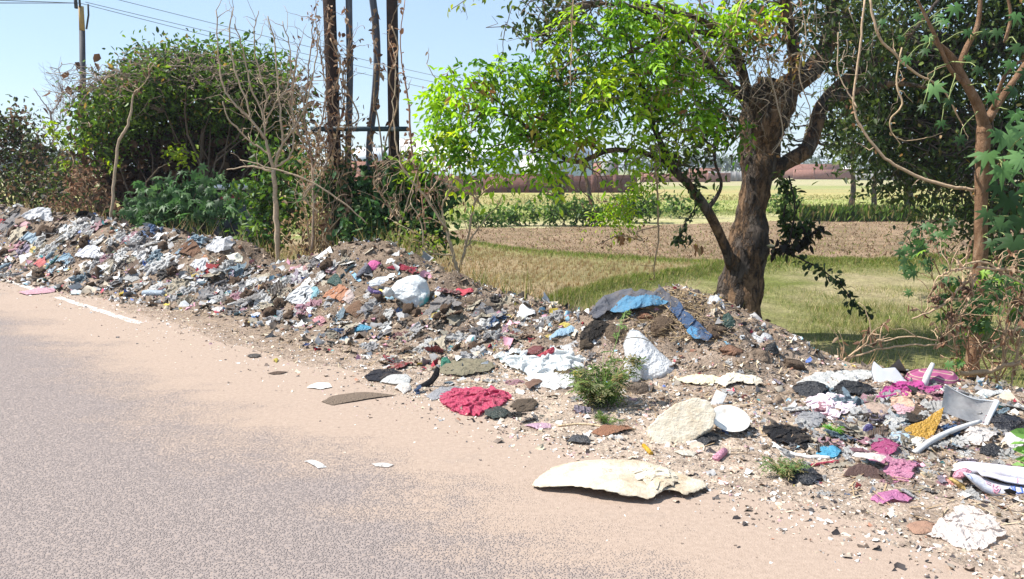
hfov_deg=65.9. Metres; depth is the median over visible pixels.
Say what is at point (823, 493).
plastic bag
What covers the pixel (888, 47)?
hanging vine
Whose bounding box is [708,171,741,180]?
boundary wall
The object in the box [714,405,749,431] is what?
plate
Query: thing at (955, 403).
plastic sheeting
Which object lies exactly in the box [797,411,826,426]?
grey bag
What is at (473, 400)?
red cloth
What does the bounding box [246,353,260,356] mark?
dark slab
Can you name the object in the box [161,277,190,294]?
cloth rag
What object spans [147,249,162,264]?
plastic bag
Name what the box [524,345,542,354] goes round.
red bag
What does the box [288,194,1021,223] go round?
crop
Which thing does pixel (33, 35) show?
sky
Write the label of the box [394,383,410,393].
white bag
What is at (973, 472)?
rice sack
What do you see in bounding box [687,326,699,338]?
blue patch
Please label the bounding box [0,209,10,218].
plastic bag
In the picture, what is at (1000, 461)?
plastic bag
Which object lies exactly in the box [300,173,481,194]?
boundary wall
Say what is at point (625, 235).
hanging vine
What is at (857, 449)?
plastic bag
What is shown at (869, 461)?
plastic bag
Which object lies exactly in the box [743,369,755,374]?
plastic bag
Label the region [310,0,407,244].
steel pole frame
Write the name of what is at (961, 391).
plastic bag
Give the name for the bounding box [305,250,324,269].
cloth rag
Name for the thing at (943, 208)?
hanging vine
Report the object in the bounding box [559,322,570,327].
yellow scrap
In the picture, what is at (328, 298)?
plastic bag
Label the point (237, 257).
stiff cream sheet
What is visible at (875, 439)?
plastic bag
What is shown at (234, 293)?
plastic bag
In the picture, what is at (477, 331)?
plastic bag
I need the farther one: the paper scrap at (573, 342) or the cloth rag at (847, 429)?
the paper scrap at (573, 342)
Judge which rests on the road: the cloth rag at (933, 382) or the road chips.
the road chips
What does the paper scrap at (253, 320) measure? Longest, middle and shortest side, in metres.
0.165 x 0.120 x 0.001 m
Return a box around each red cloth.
[386,263,418,273]
[439,385,511,415]
[456,288,473,295]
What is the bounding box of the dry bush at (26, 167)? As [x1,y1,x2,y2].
[0,94,97,214]
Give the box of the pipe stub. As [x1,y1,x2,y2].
[922,362,934,385]
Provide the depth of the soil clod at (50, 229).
12.72 m
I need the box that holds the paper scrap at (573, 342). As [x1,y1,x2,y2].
[569,340,578,346]
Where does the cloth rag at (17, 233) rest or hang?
on the garbage heap
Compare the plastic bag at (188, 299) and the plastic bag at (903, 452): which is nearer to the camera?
the plastic bag at (903, 452)
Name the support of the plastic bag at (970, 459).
on the dirt verge
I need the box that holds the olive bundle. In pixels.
[439,358,494,375]
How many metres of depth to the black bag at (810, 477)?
4.06 m
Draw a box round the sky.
[0,0,1023,168]
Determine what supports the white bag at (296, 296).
on the garbage heap
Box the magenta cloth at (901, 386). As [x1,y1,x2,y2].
[876,380,943,397]
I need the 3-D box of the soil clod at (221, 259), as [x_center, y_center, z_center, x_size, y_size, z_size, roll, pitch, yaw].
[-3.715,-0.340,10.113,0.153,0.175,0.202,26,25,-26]
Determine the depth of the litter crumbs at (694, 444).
4.49 m
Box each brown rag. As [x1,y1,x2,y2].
[510,398,537,411]
[591,424,631,435]
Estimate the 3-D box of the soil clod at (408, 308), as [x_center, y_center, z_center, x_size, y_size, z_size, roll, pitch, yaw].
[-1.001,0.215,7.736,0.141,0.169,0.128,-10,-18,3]
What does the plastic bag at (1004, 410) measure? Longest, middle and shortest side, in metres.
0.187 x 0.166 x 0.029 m
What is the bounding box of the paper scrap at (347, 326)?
[342,322,357,329]
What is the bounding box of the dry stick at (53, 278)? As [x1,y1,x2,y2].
[51,264,70,280]
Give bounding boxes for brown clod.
[178,239,201,256]
[345,300,361,317]
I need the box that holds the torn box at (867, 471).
[843,462,886,478]
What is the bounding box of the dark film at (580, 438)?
[567,434,591,443]
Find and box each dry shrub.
[260,102,372,258]
[348,136,421,241]
[371,45,509,272]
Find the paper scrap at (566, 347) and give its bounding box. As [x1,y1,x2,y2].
[560,344,572,349]
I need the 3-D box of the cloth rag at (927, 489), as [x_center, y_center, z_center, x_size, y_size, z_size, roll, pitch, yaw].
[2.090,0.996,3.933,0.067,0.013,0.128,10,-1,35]
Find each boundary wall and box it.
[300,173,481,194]
[483,174,636,192]
[640,172,730,181]
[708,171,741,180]
[793,168,850,178]
[855,171,1021,179]
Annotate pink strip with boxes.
[524,423,550,428]
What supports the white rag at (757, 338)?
on the garbage heap
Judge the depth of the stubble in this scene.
16.53 m
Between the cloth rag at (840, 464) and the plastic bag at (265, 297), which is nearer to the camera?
the cloth rag at (840, 464)
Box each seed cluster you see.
[927,284,945,307]
[944,302,957,323]
[958,275,970,301]
[1011,286,1023,311]
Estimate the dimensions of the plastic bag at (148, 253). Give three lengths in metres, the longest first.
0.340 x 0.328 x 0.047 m
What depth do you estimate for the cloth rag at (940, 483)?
4.01 m
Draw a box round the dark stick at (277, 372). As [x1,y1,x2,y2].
[270,371,285,373]
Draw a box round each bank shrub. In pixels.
[454,202,517,227]
[490,192,549,225]
[521,189,596,226]
[566,194,624,226]
[599,184,671,223]
[659,188,724,218]
[766,186,806,215]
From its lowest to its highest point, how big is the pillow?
0.133 m
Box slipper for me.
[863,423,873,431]
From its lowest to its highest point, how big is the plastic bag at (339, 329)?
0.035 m
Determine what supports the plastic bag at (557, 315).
on the garbage heap
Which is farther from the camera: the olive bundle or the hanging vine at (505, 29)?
the hanging vine at (505, 29)
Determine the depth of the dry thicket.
6.61 m
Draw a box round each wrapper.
[28,245,36,253]
[44,266,55,273]
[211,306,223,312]
[250,312,259,317]
[305,460,325,467]
[372,463,392,466]
[431,286,440,298]
[441,357,450,366]
[502,324,509,331]
[869,453,891,463]
[870,438,899,454]
[870,489,912,503]
[883,458,919,481]
[905,407,943,438]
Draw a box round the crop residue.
[427,219,1023,260]
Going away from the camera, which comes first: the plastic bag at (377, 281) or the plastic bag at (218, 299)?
the plastic bag at (377, 281)
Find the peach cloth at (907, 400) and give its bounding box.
[890,391,931,410]
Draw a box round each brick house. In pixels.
[351,148,388,173]
[593,161,618,175]
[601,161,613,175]
[689,167,721,172]
[777,164,839,177]
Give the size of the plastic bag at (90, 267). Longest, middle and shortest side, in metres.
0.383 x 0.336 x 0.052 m
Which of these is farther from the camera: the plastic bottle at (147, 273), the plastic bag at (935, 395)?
the plastic bottle at (147, 273)
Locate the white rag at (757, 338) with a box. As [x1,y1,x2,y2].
[752,332,772,341]
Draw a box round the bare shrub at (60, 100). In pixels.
[23,58,85,138]
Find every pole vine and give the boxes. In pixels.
[314,5,352,245]
[330,6,358,238]
[363,8,384,221]
[383,4,404,241]
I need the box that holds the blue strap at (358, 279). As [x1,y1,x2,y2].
[350,271,360,281]
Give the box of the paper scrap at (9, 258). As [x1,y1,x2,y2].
[1,255,15,263]
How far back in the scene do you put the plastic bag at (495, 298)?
7.57 m
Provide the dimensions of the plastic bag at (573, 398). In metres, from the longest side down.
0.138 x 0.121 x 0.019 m
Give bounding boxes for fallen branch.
[240,158,367,223]
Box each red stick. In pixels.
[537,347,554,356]
[811,460,838,466]
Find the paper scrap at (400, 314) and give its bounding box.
[397,312,405,320]
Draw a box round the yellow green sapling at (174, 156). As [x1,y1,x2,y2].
[35,116,199,217]
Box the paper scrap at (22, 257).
[19,252,31,263]
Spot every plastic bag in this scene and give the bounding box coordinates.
[0,207,19,223]
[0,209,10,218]
[0,271,23,276]
[31,242,45,256]
[35,233,45,246]
[35,242,59,258]
[46,234,63,248]
[53,222,66,235]
[59,217,84,232]
[61,227,77,239]
[63,257,74,266]
[68,272,89,282]
[70,221,94,238]
[83,228,93,236]
[83,254,107,273]
[85,261,98,272]
[99,253,113,262]
[102,259,113,275]
[105,278,122,287]
[106,231,126,246]
[113,250,128,261]
[117,247,131,261]
[120,231,137,243]
[125,244,142,261]
[126,281,148,291]
[129,233,142,242]
[136,226,149,235]
[136,242,168,262]
[137,258,156,271]
[138,247,151,264]
[140,224,162,236]
[143,240,163,245]
[143,265,151,273]
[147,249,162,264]
[147,281,166,295]
[150,255,174,271]
[156,261,178,280]
[164,294,177,301]
[165,254,180,266]
[175,234,206,253]
[175,287,198,294]
[176,295,197,303]
[199,279,227,292]
[204,292,217,298]
[208,259,236,277]
[210,292,228,301]
[225,262,247,280]
[227,298,253,307]
[229,291,241,298]
[230,286,244,293]
[234,295,260,303]
[241,267,253,275]
[241,289,263,306]
[254,293,270,304]
[263,316,281,319]
[281,275,292,285]
[290,266,312,285]
[294,298,321,314]
[298,256,312,267]
[324,291,338,307]
[325,259,336,274]
[325,329,337,338]
[329,328,349,333]
[335,307,344,322]
[356,297,384,316]
[357,341,378,348]
[362,292,370,299]
[369,276,388,286]
[379,355,396,360]
[383,307,393,318]
[404,321,422,341]
[412,341,434,352]
[413,384,421,394]
[424,337,437,341]
[426,321,445,328]
[447,330,469,341]
[459,351,481,358]
[469,325,485,339]
[478,318,497,330]
[482,329,505,340]
[482,378,500,381]
[486,316,495,328]
[489,293,515,310]
[490,309,508,317]
[497,311,507,321]
[504,379,524,384]
[507,412,527,416]
[512,316,531,326]
[532,316,549,323]
[544,310,563,323]
[570,395,582,401]
[720,389,735,394]
[725,358,731,365]
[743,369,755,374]
[775,405,809,410]
[778,447,795,459]
[794,418,812,428]
[806,428,825,438]
[815,401,845,419]
[816,489,834,495]
[822,385,834,393]
[823,440,843,449]
[824,429,853,441]
[832,387,863,405]
[833,420,852,429]
[840,445,860,456]
[848,404,866,418]
[848,406,867,415]
[849,447,872,452]
[855,415,878,424]
[860,458,874,463]
[866,395,890,405]
[867,434,883,444]
[868,409,889,421]
[868,461,887,468]
[880,397,893,408]
[881,416,908,422]
[882,389,900,395]
[884,432,901,438]
[889,424,910,433]
[893,454,913,459]
[894,439,914,446]
[895,413,910,424]
[896,447,908,454]
[900,433,912,447]
[901,488,919,498]
[907,385,925,395]
[916,467,931,472]
[917,390,942,400]
[919,410,931,418]
[920,400,944,413]
[930,440,948,448]
[936,423,959,436]
[947,435,969,445]
[955,458,977,461]
[958,389,973,394]
[959,487,979,500]
[965,484,974,488]
[969,395,984,398]
[986,427,1006,437]
[993,407,1009,416]
[997,447,1015,459]
[998,459,1005,464]
[999,402,1023,410]
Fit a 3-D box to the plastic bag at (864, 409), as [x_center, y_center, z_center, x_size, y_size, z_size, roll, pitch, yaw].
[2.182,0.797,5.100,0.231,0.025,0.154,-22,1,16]
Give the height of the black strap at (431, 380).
0.169 m
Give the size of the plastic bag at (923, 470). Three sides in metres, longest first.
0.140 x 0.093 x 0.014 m
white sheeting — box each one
[493,345,586,375]
[525,372,574,389]
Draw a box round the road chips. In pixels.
[0,281,1023,578]
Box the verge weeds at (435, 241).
[380,210,453,262]
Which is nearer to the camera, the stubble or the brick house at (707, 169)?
the stubble
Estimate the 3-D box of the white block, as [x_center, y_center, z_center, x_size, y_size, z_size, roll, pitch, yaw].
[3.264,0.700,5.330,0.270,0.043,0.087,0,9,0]
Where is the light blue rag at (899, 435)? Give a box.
[890,431,909,443]
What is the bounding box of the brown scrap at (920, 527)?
[906,521,935,533]
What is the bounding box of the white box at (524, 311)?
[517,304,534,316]
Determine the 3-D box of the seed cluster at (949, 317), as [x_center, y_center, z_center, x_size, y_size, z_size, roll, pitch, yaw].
[3.679,0.194,6.607,0.091,0.196,0.102,0,9,0]
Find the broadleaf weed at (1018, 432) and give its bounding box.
[1010,428,1023,465]
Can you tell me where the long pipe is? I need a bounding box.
[912,419,981,453]
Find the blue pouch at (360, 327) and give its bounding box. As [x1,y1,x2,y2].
[354,324,371,331]
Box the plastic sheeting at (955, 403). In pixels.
[942,384,999,424]
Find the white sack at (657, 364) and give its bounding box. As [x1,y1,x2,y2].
[623,330,673,379]
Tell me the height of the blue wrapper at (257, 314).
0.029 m
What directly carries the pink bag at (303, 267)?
on the garbage heap
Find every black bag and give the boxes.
[696,431,719,445]
[788,463,821,484]
[792,381,828,398]
[831,380,876,394]
[979,443,1003,455]
[991,413,1023,431]
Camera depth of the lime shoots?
10.27 m
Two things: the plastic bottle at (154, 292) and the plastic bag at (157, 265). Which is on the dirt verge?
the plastic bottle at (154, 292)
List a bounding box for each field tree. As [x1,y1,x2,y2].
[558,139,601,204]
[812,83,879,205]
[848,97,904,205]
[884,110,962,204]
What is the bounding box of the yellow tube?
[642,443,652,454]
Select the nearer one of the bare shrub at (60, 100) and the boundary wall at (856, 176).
the bare shrub at (60, 100)
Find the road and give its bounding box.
[0,272,999,578]
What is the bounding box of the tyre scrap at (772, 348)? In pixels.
[764,342,778,356]
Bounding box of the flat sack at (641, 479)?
[532,459,707,498]
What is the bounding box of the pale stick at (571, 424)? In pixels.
[558,423,635,429]
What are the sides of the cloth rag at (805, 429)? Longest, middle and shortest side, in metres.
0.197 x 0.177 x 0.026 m
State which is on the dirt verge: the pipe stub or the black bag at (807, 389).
the black bag at (807, 389)
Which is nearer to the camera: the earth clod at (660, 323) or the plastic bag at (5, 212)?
the earth clod at (660, 323)
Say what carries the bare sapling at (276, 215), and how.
on the garbage heap
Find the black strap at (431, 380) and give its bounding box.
[416,367,439,386]
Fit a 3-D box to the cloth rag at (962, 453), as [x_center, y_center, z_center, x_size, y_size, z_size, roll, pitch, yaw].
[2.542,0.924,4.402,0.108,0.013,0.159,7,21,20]
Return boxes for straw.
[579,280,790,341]
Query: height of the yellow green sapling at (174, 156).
2.182 m
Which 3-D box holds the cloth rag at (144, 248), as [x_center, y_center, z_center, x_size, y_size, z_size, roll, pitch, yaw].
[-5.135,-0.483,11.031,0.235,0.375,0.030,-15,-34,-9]
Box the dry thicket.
[829,238,1023,384]
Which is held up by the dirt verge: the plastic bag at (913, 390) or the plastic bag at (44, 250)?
the plastic bag at (913, 390)
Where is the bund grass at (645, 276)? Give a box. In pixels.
[288,207,1009,307]
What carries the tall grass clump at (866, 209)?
on the ground at (827, 187)
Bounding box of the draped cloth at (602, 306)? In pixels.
[589,287,679,317]
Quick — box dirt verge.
[0,259,1023,578]
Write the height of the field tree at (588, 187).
3.559 m
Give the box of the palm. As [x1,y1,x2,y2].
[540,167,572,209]
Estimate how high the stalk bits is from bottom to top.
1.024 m
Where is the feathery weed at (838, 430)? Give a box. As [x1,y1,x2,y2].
[822,423,846,433]
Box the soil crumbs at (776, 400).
[0,204,1023,512]
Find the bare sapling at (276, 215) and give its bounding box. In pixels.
[206,0,326,260]
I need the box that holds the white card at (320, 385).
[307,383,331,388]
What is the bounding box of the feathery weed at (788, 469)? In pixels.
[755,454,810,479]
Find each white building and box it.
[399,139,438,161]
[520,154,556,173]
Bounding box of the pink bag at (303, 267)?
[292,263,306,269]
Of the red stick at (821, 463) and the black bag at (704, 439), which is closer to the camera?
the red stick at (821, 463)
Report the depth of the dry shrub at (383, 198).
9.81 m
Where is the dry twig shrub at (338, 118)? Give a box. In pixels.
[264,1,368,250]
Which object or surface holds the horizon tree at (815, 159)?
on the ground at (827, 187)
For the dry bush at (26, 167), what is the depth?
17.96 m
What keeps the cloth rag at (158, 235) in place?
on the garbage heap
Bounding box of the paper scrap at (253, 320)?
[248,317,260,322]
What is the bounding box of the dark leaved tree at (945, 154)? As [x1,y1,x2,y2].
[808,0,1023,300]
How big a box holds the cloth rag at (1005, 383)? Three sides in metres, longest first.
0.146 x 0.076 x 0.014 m
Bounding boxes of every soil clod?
[0,247,7,256]
[31,267,46,274]
[33,272,44,278]
[36,225,48,236]
[47,226,56,234]
[78,234,89,244]
[79,239,88,247]
[94,266,103,278]
[157,241,167,250]
[166,266,175,275]
[215,256,226,265]
[227,276,241,285]
[239,288,254,298]
[259,282,268,289]
[262,306,275,316]
[273,297,285,310]
[282,271,290,276]
[283,309,294,318]
[319,257,332,273]
[373,293,386,302]
[379,315,388,323]
[402,303,415,313]
[411,307,421,316]
[433,312,441,319]
[439,302,451,313]
[452,343,459,350]
[468,341,482,349]
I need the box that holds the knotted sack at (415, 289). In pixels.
[382,275,429,307]
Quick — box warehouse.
[414,145,594,187]
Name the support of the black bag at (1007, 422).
on the plastic bag at (995, 429)
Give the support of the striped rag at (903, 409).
on the dirt verge
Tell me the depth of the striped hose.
4.40 m
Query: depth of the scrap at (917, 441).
4.61 m
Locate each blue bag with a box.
[55,252,73,264]
[311,286,319,297]
[549,325,577,339]
[816,445,841,456]
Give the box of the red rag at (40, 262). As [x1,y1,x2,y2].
[34,256,45,267]
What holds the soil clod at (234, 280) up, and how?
on the garbage heap
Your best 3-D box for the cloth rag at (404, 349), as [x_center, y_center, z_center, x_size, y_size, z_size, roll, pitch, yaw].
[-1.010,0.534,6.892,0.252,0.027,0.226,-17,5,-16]
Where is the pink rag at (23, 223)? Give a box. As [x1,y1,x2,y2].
[14,221,30,226]
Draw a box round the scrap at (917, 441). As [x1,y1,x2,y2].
[911,437,923,446]
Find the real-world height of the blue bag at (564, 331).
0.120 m
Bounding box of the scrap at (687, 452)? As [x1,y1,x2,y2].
[674,449,696,455]
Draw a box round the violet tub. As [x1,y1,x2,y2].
[368,286,381,294]
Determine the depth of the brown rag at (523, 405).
5.29 m
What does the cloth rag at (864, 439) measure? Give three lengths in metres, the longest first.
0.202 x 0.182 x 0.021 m
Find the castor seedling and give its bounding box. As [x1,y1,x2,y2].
[893,217,1023,382]
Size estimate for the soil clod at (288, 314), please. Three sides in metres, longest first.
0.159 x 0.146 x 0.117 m
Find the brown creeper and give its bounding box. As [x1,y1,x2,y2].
[26,153,123,218]
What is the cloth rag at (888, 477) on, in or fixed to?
on the dirt verge
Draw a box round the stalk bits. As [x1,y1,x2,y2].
[0,207,1023,546]
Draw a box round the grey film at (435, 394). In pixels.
[426,386,461,399]
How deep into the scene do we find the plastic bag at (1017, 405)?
5.01 m
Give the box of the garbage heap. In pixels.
[0,206,829,390]
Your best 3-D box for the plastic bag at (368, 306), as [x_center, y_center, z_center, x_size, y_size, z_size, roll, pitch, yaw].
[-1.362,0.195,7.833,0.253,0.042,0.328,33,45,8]
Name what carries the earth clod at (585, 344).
on the garbage heap
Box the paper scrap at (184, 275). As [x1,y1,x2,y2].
[181,274,192,278]
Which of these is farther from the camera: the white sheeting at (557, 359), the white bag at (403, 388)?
the white sheeting at (557, 359)
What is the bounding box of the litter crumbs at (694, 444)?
[308,284,1023,578]
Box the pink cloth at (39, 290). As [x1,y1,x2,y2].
[19,287,55,294]
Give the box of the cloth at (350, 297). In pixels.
[340,289,354,303]
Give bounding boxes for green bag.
[327,274,341,285]
[721,312,735,328]
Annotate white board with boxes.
[797,369,871,387]
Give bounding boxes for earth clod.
[580,339,594,349]
[605,324,626,345]
[625,381,648,393]
[637,312,652,320]
[650,315,674,336]
[685,309,699,319]
[707,324,726,339]
[718,344,742,355]
[746,348,773,363]
[784,358,806,370]
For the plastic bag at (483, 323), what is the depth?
7.19 m
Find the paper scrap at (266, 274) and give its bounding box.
[256,273,268,278]
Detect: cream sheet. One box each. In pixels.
[226,252,242,261]
[714,371,761,386]
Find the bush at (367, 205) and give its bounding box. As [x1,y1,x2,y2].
[297,147,468,261]
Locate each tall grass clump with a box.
[776,202,822,220]
[813,202,858,221]
[843,201,892,221]
[872,202,929,221]
[933,204,1006,220]
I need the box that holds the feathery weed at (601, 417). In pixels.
[592,409,625,424]
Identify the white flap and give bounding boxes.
[622,353,641,382]
[852,452,885,461]
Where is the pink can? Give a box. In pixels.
[712,447,727,460]
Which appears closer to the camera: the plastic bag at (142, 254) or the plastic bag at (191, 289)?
the plastic bag at (191, 289)
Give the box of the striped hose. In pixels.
[772,442,829,458]
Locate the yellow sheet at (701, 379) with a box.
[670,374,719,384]
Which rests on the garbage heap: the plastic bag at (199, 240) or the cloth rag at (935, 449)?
the plastic bag at (199, 240)
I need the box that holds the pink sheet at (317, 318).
[313,315,326,325]
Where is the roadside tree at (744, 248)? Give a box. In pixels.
[403,0,945,318]
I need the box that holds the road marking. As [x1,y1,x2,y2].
[0,279,140,323]
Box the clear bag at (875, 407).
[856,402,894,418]
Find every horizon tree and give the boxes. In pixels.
[0,141,80,173]
[606,154,653,174]
[666,148,735,171]
[716,153,740,171]
[782,152,830,163]
[831,155,897,170]
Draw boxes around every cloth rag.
[0,212,21,229]
[0,221,19,237]
[4,222,20,237]
[4,226,25,245]
[5,241,23,257]
[14,242,29,258]
[66,233,79,247]
[74,224,90,236]
[76,216,100,230]
[86,220,107,234]
[89,234,103,244]
[90,258,109,275]
[93,262,116,276]
[96,273,114,283]
[111,260,124,271]
[120,280,129,290]
[123,256,135,263]
[126,237,151,250]
[137,244,152,254]
[142,229,160,239]
[153,232,163,240]
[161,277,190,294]
[187,281,199,290]
[197,288,214,299]
[199,272,223,276]
[205,256,218,263]
[205,262,219,273]
[215,286,229,291]
[223,304,239,314]
[227,307,247,314]
[231,276,255,287]
[237,277,254,287]
[245,276,266,288]
[259,300,273,308]
[264,277,281,290]
[268,287,289,301]
[269,280,287,295]
[291,268,303,283]
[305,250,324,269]
[310,270,325,287]
[326,266,336,273]
[332,320,348,324]
[334,325,356,337]
[338,257,355,264]
[368,305,396,325]
[374,328,392,338]
[378,321,391,331]
[383,354,395,362]
[386,361,411,368]
[392,330,408,339]
[392,330,415,343]
[392,347,409,353]
[396,319,407,327]
[422,294,461,314]
[424,345,444,353]
[428,335,445,349]
[437,288,461,293]
[440,310,463,318]
[446,308,466,325]
[459,323,476,333]
[463,300,479,310]
[467,302,496,318]
[470,345,486,353]
[479,312,497,316]
[494,295,516,308]
[499,330,517,338]
[504,332,520,341]
[513,334,531,339]
[534,322,544,329]
[574,405,590,413]
[586,351,595,361]
[784,422,813,436]
[787,410,804,416]
[789,442,798,451]
[814,437,844,447]
[815,443,827,452]
[825,459,852,467]
[842,427,862,438]
[843,453,854,462]
[844,421,857,432]
[846,423,868,436]
[846,435,858,441]
[849,412,878,420]
[856,436,872,443]
[860,393,880,402]
[867,424,890,438]
[879,473,899,483]
[880,479,894,484]
[883,408,907,427]
[889,422,899,431]
[898,412,909,422]
[906,412,927,424]
[909,377,937,385]
[911,403,942,419]
[914,393,929,403]
[922,472,937,478]
[923,487,938,492]
[924,452,946,459]
[932,446,942,452]
[934,428,949,440]
[935,480,948,486]
[937,475,947,483]
[946,444,968,449]
[957,448,974,457]
[959,427,968,435]
[1000,379,1012,388]
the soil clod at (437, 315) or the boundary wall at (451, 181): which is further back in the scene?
the boundary wall at (451, 181)
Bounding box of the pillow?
[905,368,958,385]
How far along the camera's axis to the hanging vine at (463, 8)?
7.85 m
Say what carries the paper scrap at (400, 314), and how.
on the garbage heap
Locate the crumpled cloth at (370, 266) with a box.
[355,260,380,277]
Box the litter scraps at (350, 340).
[0,200,1023,514]
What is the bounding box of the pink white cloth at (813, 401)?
[803,392,857,419]
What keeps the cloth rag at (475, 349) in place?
on the dirt verge
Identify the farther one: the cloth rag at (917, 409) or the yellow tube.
the cloth rag at (917, 409)
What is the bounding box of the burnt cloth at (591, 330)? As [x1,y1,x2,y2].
[579,318,608,341]
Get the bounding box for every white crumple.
[963,426,997,444]
[1001,432,1023,447]
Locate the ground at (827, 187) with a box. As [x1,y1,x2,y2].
[0,169,1023,387]
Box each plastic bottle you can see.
[0,262,11,270]
[45,251,53,259]
[141,290,165,295]
[145,266,152,276]
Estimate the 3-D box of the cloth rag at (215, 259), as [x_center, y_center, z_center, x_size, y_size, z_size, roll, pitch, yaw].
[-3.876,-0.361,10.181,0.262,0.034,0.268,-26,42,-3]
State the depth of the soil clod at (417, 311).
7.64 m
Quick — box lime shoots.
[382,141,449,253]
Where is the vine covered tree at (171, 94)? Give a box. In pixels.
[42,22,339,251]
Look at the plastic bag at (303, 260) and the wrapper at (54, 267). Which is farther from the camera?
the wrapper at (54, 267)
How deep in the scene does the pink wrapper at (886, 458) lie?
4.33 m
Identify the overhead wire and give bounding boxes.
[0,0,72,2]
[81,3,576,114]
[86,2,585,108]
[120,0,576,102]
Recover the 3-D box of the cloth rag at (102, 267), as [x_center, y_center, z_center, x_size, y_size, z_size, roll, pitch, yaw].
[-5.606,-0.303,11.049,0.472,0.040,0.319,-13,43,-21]
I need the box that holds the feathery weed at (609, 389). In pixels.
[555,309,648,410]
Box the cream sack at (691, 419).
[647,398,715,443]
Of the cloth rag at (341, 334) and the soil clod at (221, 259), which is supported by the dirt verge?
the cloth rag at (341, 334)
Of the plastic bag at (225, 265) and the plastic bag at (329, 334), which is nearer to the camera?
the plastic bag at (329, 334)
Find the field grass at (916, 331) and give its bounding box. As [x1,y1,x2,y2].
[534,253,1023,386]
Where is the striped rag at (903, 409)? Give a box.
[892,404,913,413]
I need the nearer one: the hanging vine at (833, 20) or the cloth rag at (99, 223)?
the hanging vine at (833, 20)
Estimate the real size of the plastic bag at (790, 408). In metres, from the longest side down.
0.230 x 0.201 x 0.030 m
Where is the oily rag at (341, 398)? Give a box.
[322,392,392,404]
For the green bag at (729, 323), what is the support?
on the garbage heap
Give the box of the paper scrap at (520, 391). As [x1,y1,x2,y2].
[516,388,524,393]
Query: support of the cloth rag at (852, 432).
on the dirt verge
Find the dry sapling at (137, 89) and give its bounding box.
[109,53,170,219]
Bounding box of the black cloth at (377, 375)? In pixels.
[364,368,402,380]
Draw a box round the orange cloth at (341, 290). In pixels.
[322,284,348,302]
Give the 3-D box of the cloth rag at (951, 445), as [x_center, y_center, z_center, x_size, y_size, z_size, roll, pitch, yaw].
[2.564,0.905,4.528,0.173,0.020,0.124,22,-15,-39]
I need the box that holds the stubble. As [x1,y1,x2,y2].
[268,242,701,297]
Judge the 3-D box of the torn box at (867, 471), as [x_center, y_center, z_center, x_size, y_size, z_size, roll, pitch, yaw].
[1.837,0.970,4.134,0.231,0.116,0.123,0,9,0]
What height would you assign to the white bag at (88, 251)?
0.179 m
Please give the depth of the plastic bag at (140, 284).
10.29 m
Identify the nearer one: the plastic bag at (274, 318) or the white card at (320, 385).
the white card at (320, 385)
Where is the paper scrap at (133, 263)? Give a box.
[128,258,138,268]
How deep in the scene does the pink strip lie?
4.91 m
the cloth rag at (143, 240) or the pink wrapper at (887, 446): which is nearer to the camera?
the pink wrapper at (887, 446)
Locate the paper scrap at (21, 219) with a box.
[15,217,26,223]
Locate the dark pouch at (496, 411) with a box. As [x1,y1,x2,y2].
[484,406,510,417]
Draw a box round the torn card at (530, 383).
[525,379,541,388]
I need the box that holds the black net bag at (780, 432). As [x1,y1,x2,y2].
[761,422,812,448]
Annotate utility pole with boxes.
[74,0,89,204]
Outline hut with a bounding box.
[211,184,260,244]
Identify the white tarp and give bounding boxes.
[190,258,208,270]
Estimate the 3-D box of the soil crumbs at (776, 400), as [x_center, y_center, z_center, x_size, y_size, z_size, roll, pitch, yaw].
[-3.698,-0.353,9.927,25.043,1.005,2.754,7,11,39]
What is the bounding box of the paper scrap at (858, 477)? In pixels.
[856,474,865,479]
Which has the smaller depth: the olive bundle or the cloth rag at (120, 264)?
the olive bundle
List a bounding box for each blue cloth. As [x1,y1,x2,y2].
[19,231,36,244]
[610,294,667,312]
[667,302,711,340]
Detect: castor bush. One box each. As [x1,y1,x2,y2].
[113,162,255,235]
[224,133,317,260]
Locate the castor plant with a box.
[877,0,1023,376]
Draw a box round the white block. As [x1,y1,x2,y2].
[975,389,1004,397]
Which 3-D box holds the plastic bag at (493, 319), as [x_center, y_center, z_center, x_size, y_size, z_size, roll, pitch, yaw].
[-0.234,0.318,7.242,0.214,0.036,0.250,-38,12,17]
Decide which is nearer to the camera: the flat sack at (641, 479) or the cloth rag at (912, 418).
the flat sack at (641, 479)
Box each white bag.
[21,207,52,220]
[74,245,103,257]
[206,236,234,252]
[284,282,313,303]
[379,374,410,383]
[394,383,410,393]
[707,295,724,308]
[927,504,1006,549]
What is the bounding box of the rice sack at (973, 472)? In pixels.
[946,461,1023,495]
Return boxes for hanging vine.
[393,0,428,241]
[447,0,485,18]
[495,7,511,76]
[561,0,579,138]
[597,222,662,251]
[642,160,664,282]
[670,181,703,251]
[698,0,743,43]
[759,35,824,78]
[762,21,784,157]
[765,223,832,263]
[771,170,819,242]
[780,176,875,322]
[793,0,814,139]
[819,8,847,155]
[833,22,857,108]
[851,0,973,199]
[856,25,890,181]
[869,0,967,139]
[889,47,942,146]
[892,152,949,244]

